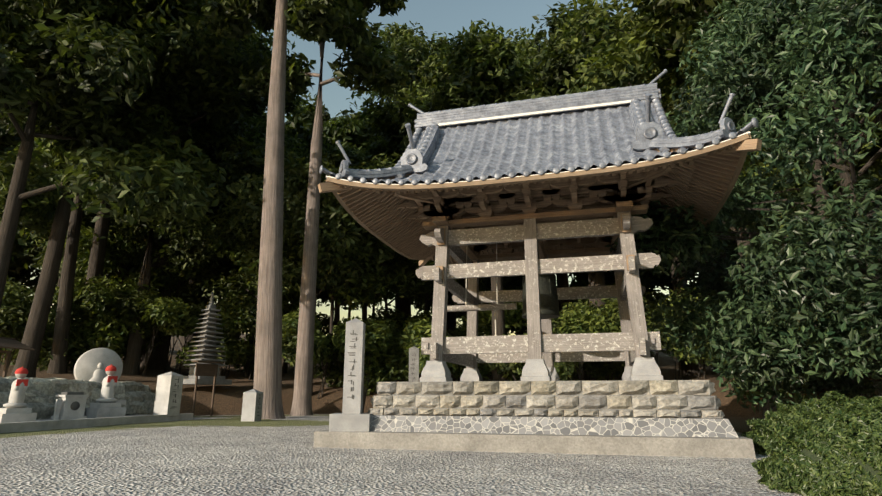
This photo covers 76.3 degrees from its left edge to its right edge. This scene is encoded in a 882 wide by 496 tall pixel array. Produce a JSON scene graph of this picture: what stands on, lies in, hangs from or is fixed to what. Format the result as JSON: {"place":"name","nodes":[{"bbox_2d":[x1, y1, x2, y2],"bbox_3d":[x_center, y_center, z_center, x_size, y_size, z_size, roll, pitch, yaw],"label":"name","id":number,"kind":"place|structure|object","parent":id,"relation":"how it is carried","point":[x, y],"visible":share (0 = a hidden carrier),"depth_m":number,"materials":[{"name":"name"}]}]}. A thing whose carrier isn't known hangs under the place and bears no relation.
{"place":"outdoors","nodes":[
{"label":"outdoors","id":0,"kind":"place"},
{"bbox_2d":[27,0,697,335],"label":"sky","id":1,"kind":"structure","parent":0,"point":[448,16],"materials":[{"name":"blue"}]},
{"bbox_2d":[0,333,875,495],"bbox_3d":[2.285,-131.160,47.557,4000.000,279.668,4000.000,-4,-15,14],"label":"ground","id":2,"kind":"structure","parent":0,"point":[223,450],"depth_m":7.66,"materials":[{"name":"grey gravel"}]},
{"bbox_2d":[0,292,262,432],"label":"statues and stones","id":3,"kind":"object","parent":2,"relation":"on","point":[96,392],"visible":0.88,"depth_m":19.92,"materials":[{"name":"white stone"}]},
{"bbox_2d":[329,318,418,431],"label":"stone pillars","id":4,"kind":"structure","parent":2,"relation":"on","point":[352,417],"depth_m":10.48,"materials":[{"name":"stone"}]},
{"bbox_2d":[0,0,881,397],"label":"forest leaves","id":5,"kind":"object","parent":2,"relation":"on","point":[210,62],"visible":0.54,"depth_m":30.48,"materials":[{"name":"green plant"}]},
{"bbox_2d":[0,0,881,495],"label":"tree trunks","id":6,"kind":"object","parent":2,"relation":"on","point":[270,370],"visible":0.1,"depth_m":26.36,"materials":[{"name":"brown plant"}]},
{"bbox_2d":[313,380,755,458],"bbox_3d":[2.019,3.585,12.380,7.150,1.146,6.640,-4,-15,14],"label":"stone base","id":7,"kind":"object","parent":2,"relation":"on","point":[679,418],"depth_m":9.48,"materials":[{"name":"beige stone"}]},
{"bbox_2d":[393,158,679,381],"bbox_3d":[2.285,0.958,12.995,5.960,4.240,5.460,-4,-15,14],"label":"timber frame","id":8,"kind":"object","parent":7,"relation":"on","point":[578,225],"visible":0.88,"depth_m":11.58,"materials":[{"name":"wood"}]},
{"bbox_2d":[318,131,761,266],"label":"roof eaves","id":9,"kind":"object","parent":8,"relation":"on","point":[706,177],"visible":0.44,"depth_m":11.21,"materials":[{"name":"brown wood"}]},
{"bbox_2d":[330,102,743,183],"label":"roof tiles","id":10,"kind":"object","parent":9,"relation":"on","point":[576,139],"visible":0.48,"depth_m":12.60,"materials":[{"name":"grey tile"}]},
{"bbox_2d":[319,69,758,184],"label":"roof ridges","id":11,"kind":"object","parent":10,"relation":"on","point":[648,130],"visible":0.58,"depth_m":12.73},
{"bbox_2d":[605,0,881,495],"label":"evergreen and hedge leaves","id":12,"kind":"object","parent":2,"relation":"on","point":[768,44],"visible":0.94,"depth_m":10.45,"materials":[{"name":"green plant"}]},
{"bbox_2d":[447,243,559,356],"bbox_3d":[1.405,1.060,13.208,2.680,2.950,0.860,-4,-15,14],"label":"bell striker","id":13,"kind":"object","parent":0,"point":[549,307],"visible":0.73,"depth_m":12.78,"materials":[{"name":"wood"}]}
]}

